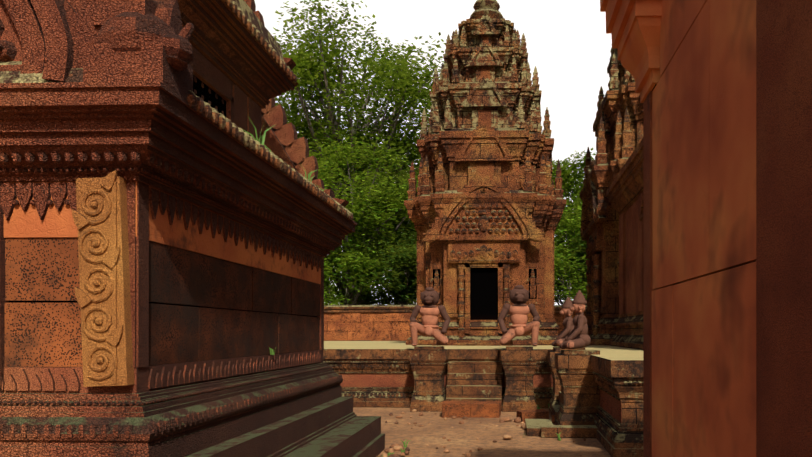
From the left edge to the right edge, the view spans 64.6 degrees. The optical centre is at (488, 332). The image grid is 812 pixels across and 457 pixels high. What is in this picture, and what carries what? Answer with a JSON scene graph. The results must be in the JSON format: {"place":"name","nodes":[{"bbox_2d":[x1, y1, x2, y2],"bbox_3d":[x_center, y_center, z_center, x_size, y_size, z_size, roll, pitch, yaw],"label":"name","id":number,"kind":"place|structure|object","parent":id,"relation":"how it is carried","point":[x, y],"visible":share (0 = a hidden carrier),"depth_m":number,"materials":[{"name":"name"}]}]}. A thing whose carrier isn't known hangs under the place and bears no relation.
{"place":"outdoors","nodes":[
{"label":"outdoors","id":0,"kind":"place"},
{"bbox_2d":[9,74,316,365],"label":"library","id":1,"kind":"structure","parent":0,"point":[206,94],"depth_m":4.78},
{"bbox_2d":[72,170,134,386],"bbox_3d":[-2.043,-0.283,3.368,0.288,1.140,0.087,0,0,2],"label":"carved pilaster","id":2,"kind":"object","parent":1,"relation":"attached to","point":[100,219],"visible":1,"depth_m":3.34,"materials":[{"name":"stone"}]},
{"bbox_2d":[149,241,319,365],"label":"library laterite blocks","id":3,"kind":"structure","parent":1,"relation":"attached to","point":[177,333],"depth_m":4.42,"materials":[{"name":"brown stone"}]},
{"bbox_2d":[0,363,342,456],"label":"library plinth","id":4,"kind":"structure","parent":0,"point":[183,421],"depth_m":3.40,"materials":[{"name":"brown stone"}]},
{"bbox_2d":[0,0,356,393],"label":"cornice","id":5,"kind":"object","parent":4,"relation":"on","point":[158,135],"visible":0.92,"depth_m":3.47,"materials":[{"name":"brown stone"}]},
{"bbox_2d":[5,238,82,366],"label":"library laterite blocks","id":6,"kind":"structure","parent":5,"relation":"on","point":[43,334],"depth_m":3.43,"materials":[{"name":"orange stone"}]},
{"bbox_2d":[83,0,193,100],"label":"library makara","id":7,"kind":"object","parent":5,"relation":"on","point":[143,40],"visible":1,"depth_m":3.13,"materials":[{"name":"brown stone"}]},
{"bbox_2d":[0,0,296,170],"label":"library pediment tympana","id":8,"kind":"object","parent":5,"relation":"on","point":[274,145],"visible":0.12,"depth_m":3.27,"materials":[{"name":"brown stone"}]},
{"bbox_2d":[2,46,322,393],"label":"library carved bands","id":9,"kind":"object","parent":5,"relation":"on","point":[63,379],"visible":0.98,"depth_m":4.01,"materials":[{"name":"brown stone"}]},
{"bbox_2d":[4,181,320,283],"bbox_3d":[-3.487,-0.662,5.172,3.312,0.300,3.442,0,0,2],"label":"decorative frieze","id":10,"kind":"object","parent":5,"relation":"on","point":[30,223],"visible":0.33,"depth_m":3.84,"materials":[{"name":"orange stone"}]},
{"bbox_2d":[0,0,348,207],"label":"library pediment frames","id":11,"kind":"structure","parent":5,"relation":"on","point":[54,35],"depth_m":3.18,"materials":[{"name":"brown stone"}]},
{"bbox_2d":[0,0,352,220],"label":"roof edge tiles","id":12,"kind":"object","parent":5,"relation":"on","point":[244,12],"visible":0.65,"depth_m":4.62,"materials":[{"name":"brown stone"}]},
{"bbox_2d":[272,0,451,302],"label":"tree","id":13,"kind":"object","parent":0,"point":[303,60],"depth_m":28.81,"materials":[{"name":"green plant"}]},
{"bbox_2d":[303,121,420,271],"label":"tree foliage","id":14,"kind":"object","parent":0,"point":[390,168],"depth_m":41.13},
{"bbox_2d":[308,136,417,304],"bbox_3d":[-5.871,-3.292,26.778,9.124,9.742,9.041,0,0,2],"label":"tree","id":15,"kind":"object","parent":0,"point":[392,209],"depth_m":24.92,"materials":[{"name":"green plant"}]},
{"bbox_2d":[334,158,419,304],"bbox_3d":[-3.606,-3.284,29.256,8.815,9.733,8.784,0,0,2],"label":"tree","id":16,"kind":"object","parent":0,"point":[405,168],"depth_m":27.34,"materials":[{"name":"green plant"}]},
{"bbox_2d":[254,0,611,304],"bbox_3d":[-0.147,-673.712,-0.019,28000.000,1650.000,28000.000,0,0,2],"label":"sky","id":17,"kind":"structure","parent":0,"point":[568,44],"depth_m":3016.68,"materials":[{"name":"white"}]},
{"bbox_2d":[324,312,586,340],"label":"boundary wall","id":18,"kind":"structure","parent":0,"point":[389,326],"depth_m":22.71,"materials":[{"name":"orange stone"}]},
{"bbox_2d":[324,305,586,312],"bbox_3d":[-0.846,-0.843,22.910,21.323,0.291,0.798,0,0,2],"label":"wall coping","id":19,"kind":"object","parent":18,"relation":"on","point":[374,308],"visible":0.23,"depth_m":22.67,"materials":[{"name":"stone"}]},
{"bbox_2d":[353,407,611,456],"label":"earth ground","id":20,"kind":"structure","parent":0,"point":[468,432],"depth_m":7.66,"materials":[{"name":"brown soil"}]},
{"bbox_2d":[185,397,384,456],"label":"library steps","id":21,"kind":"structure","parent":20,"relation":"on","point":[338,427],"depth_m":5.34,"materials":[{"name":"stone"}]},
{"bbox_2d":[324,255,342,303],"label":"leaves","id":22,"kind":"object","parent":20,"relation":"on","point":[334,272],"depth_m":25.48,"materials":[{"name":"green plant"}]},
{"bbox_2d":[324,248,403,312],"bbox_3d":[-5.419,-1.003,24.881,5.072,4.809,4.730,0,0,2],"label":"bush foliage","id":23,"kind":"object","parent":20,"relation":"on","point":[357,273],"depth_m":23.81,"materials":[{"name":"green plant"}]},
{"bbox_2d":[347,227,416,304],"bbox_3d":[-3.438,-1.392,25.319,4.914,5.597,5.864,0,0,2],"label":"bush foliage","id":24,"kind":"object","parent":20,"relation":"on","point":[407,252],"depth_m":24.01,"materials":[{"name":"green plant"}]},
{"bbox_2d":[244,115,560,456],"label":"grass tufts","id":25,"kind":"object","parent":20,"relation":"on","point":[309,178],"visible":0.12,"depth_m":5.33,"materials":[{"name":"green plant"}]},
{"bbox_2d":[395,267,416,304],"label":"leaves","id":26,"kind":"object","parent":20,"relation":"on","point":[415,275],"depth_m":24.53,"materials":[{"name":"green plant"}]},
{"bbox_2d":[323,349,642,456],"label":"terrace platform","id":27,"kind":"structure","parent":20,"relation":"on","point":[621,381],"depth_m":10.80,"materials":[{"name":"stone"}]},
{"bbox_2d":[339,374,621,422],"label":"wall panels","id":28,"kind":"object","parent":27,"relation":"on","point":[611,405],"visible":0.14,"depth_m":10.97,"materials":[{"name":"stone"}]},
{"bbox_2d":[324,341,642,360],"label":"terrace paving","id":29,"kind":"structure","parent":27,"relation":"on","point":[613,353],"depth_m":11.92,"materials":[{"name":"stone"}]},
{"bbox_2d":[404,124,566,345],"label":"temple tower","id":30,"kind":"structure","parent":29,"relation":"on","point":[520,184],"depth_m":13.91,"materials":[{"name":"stone"}]},
{"bbox_2d":[433,268,536,319],"bbox_3d":[-0.086,-0.577,14.133,2.320,1.670,0.504,0,0,2],"label":"doorway","id":31,"kind":"structure","parent":30,"relation":"attached to","point":[483,293],"depth_m":13.88,"materials":[{"name":"black"}]},
{"bbox_2d":[418,37,552,317],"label":"door surround carvings","id":32,"kind":"object","parent":30,"relation":"on","point":[450,267],"visible":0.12,"depth_m":13.88,"materials":[{"name":"stone"}]},
{"bbox_2d":[420,0,550,138],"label":"tower upper tiers","id":33,"kind":"object","parent":30,"relation":"on","point":[506,94],"visible":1,"depth_m":14.51,"materials":[{"name":"stone"}]},
{"bbox_2d":[580,80,642,345],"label":"temple tower","id":34,"kind":"structure","parent":27,"relation":"on","point":[618,126],"depth_m":13.90,"materials":[{"name":"brown stone"}]},
{"bbox_2d":[587,77,619,312],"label":"tower carved panels","id":35,"kind":"object","parent":34,"relation":"attached to","point":[599,232],"visible":0.08,"depth_m":14.05,"materials":[{"name":"brown stone"}]},
{"bbox_2d":[596,48,633,115],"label":"tower tiers","id":36,"kind":"object","parent":34,"relation":"on","point":[616,69],"visible":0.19,"depth_m":13.97,"materials":[{"name":"brown stone"}]},
{"bbox_2d":[376,409,603,456],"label":"ground rubble","id":37,"kind":"object","parent":20,"relation":"on","point":[392,448],"visible":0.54,"depth_m":7.58,"materials":[{"name":"stone"}]},
{"bbox_2d":[442,401,554,423],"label":"stone steps","id":38,"kind":"structure","parent":20,"relation":"on","point":[481,409],"depth_m":9.57,"materials":[{"name":"brown stone"}]},
{"bbox_2d":[409,346,599,424],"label":"pedestals","id":39,"kind":"object","parent":20,"relation":"on","point":[575,383],"visible":0.92,"depth_m":10.27,"materials":[{"name":"stone"}]},
{"bbox_2d":[409,287,450,345],"bbox_3d":[-0.984,-0.264,10.658,0.685,0.994,0.537,0,0,-8],"label":"statue","id":40,"kind":"object","parent":39,"relation":"on","point":[429,311],"visible":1,"depth_m":10.55,"materials":[{"name":"orange stone"}]},
{"bbox_2d":[497,285,539,345],"bbox_3d":[0.511,-0.280,10.534,0.710,1.026,0.552,0,0,26],"label":"statue","id":41,"kind":"object","parent":39,"relation":"on","point":[519,310],"visible":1,"depth_m":10.50,"materials":[{"name":"orange stone"}]},
{"bbox_2d":[552,297,573,346],"bbox_3d":[1.191,-0.168,9.893,0.408,0.780,0.587,0,0,2],"label":"monkey statue","id":42,"kind":"object","parent":39,"relation":"on","point":[568,324],"visible":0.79,"depth_m":9.80,"materials":[{"name":"brown stone"}]},
{"bbox_2d":[560,290,590,348],"bbox_3d":[1.143,-0.168,8.344,0.408,0.780,0.587,0,0,2],"label":"monkey statue","id":43,"kind":"object","parent":39,"relation":"on","point":[577,337],"visible":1,"depth_m":8.24,"materials":[{"name":"brown stone"}]},
{"bbox_2d":[446,361,597,437],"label":"terrace stairs","id":44,"kind":"structure","parent":20,"relation":"on","point":[472,381],"depth_m":10.50,"materials":[{"name":"stone"}]},
{"bbox_2d":[554,239,586,304],"bbox_3d":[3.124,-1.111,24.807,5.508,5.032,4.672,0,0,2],"label":"tree","id":45,"kind":"object","parent":20,"relation":"on","point":[559,256],"depth_m":23.88,"materials":[{"name":"green plant"}]},
{"bbox_2d":[554,191,586,304],"bbox_3d":[5.189,-2.148,27.230,7.892,7.360,7.823,0,0,2],"label":"tree","id":46,"kind":"object","parent":20,"relation":"on","point":[570,223],"depth_m":25.17,"materials":[{"name":"green plant"}]},
{"bbox_2d":[557,231,587,269],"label":"leaves","id":47,"kind":"object","parent":20,"relation":"on","point":[580,248],"depth_m":24.40,"materials":[{"name":"green plant"}]},
{"bbox_2d":[551,148,596,296],"bbox_3d":[3.970,-3.357,29.754,7.896,9.873,7.718,0,0,2],"label":"bright tree","id":48,"kind":"object","parent":20,"relation":"on","point":[574,178],"depth_m":27.70,"materials":[{"name":"green plant"}]},
{"bbox_2d":[606,103,642,349],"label":"antarala walls","id":49,"kind":"structure","parent":0,"point":[624,190],"depth_m":11.65,"materials":[{"name":"brown stone"}]},
{"bbox_2d":[619,192,642,314],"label":"temple wall","id":50,"kind":"structure","parent":49,"relation":"attached to","point":[634,264],"depth_m":12.06,"materials":[{"name":"brown stone"}]},
{"bbox_2d":[600,0,755,456],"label":"gopura wing wall","id":51,"kind":"structure","parent":0,"point":[694,61],"depth_m":2.49,"materials":[{"name":"brown stone"}]},
{"bbox_2d":[652,84,754,287],"bbox_3d":[1.921,-0.512,1.822,2.180,3.600,3.210,0,0,2],"label":"joint","id":52,"kind":"object","parent":51,"relation":"in","point":[712,273],"depth_m":2.50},
{"bbox_2d":[643,0,811,456],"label":"wall","id":53,"kind":"structure","parent":51,"relation":"attached to","point":[783,228],"depth_m":1.73,"materials":[{"name":"brown stone"}]}
]}

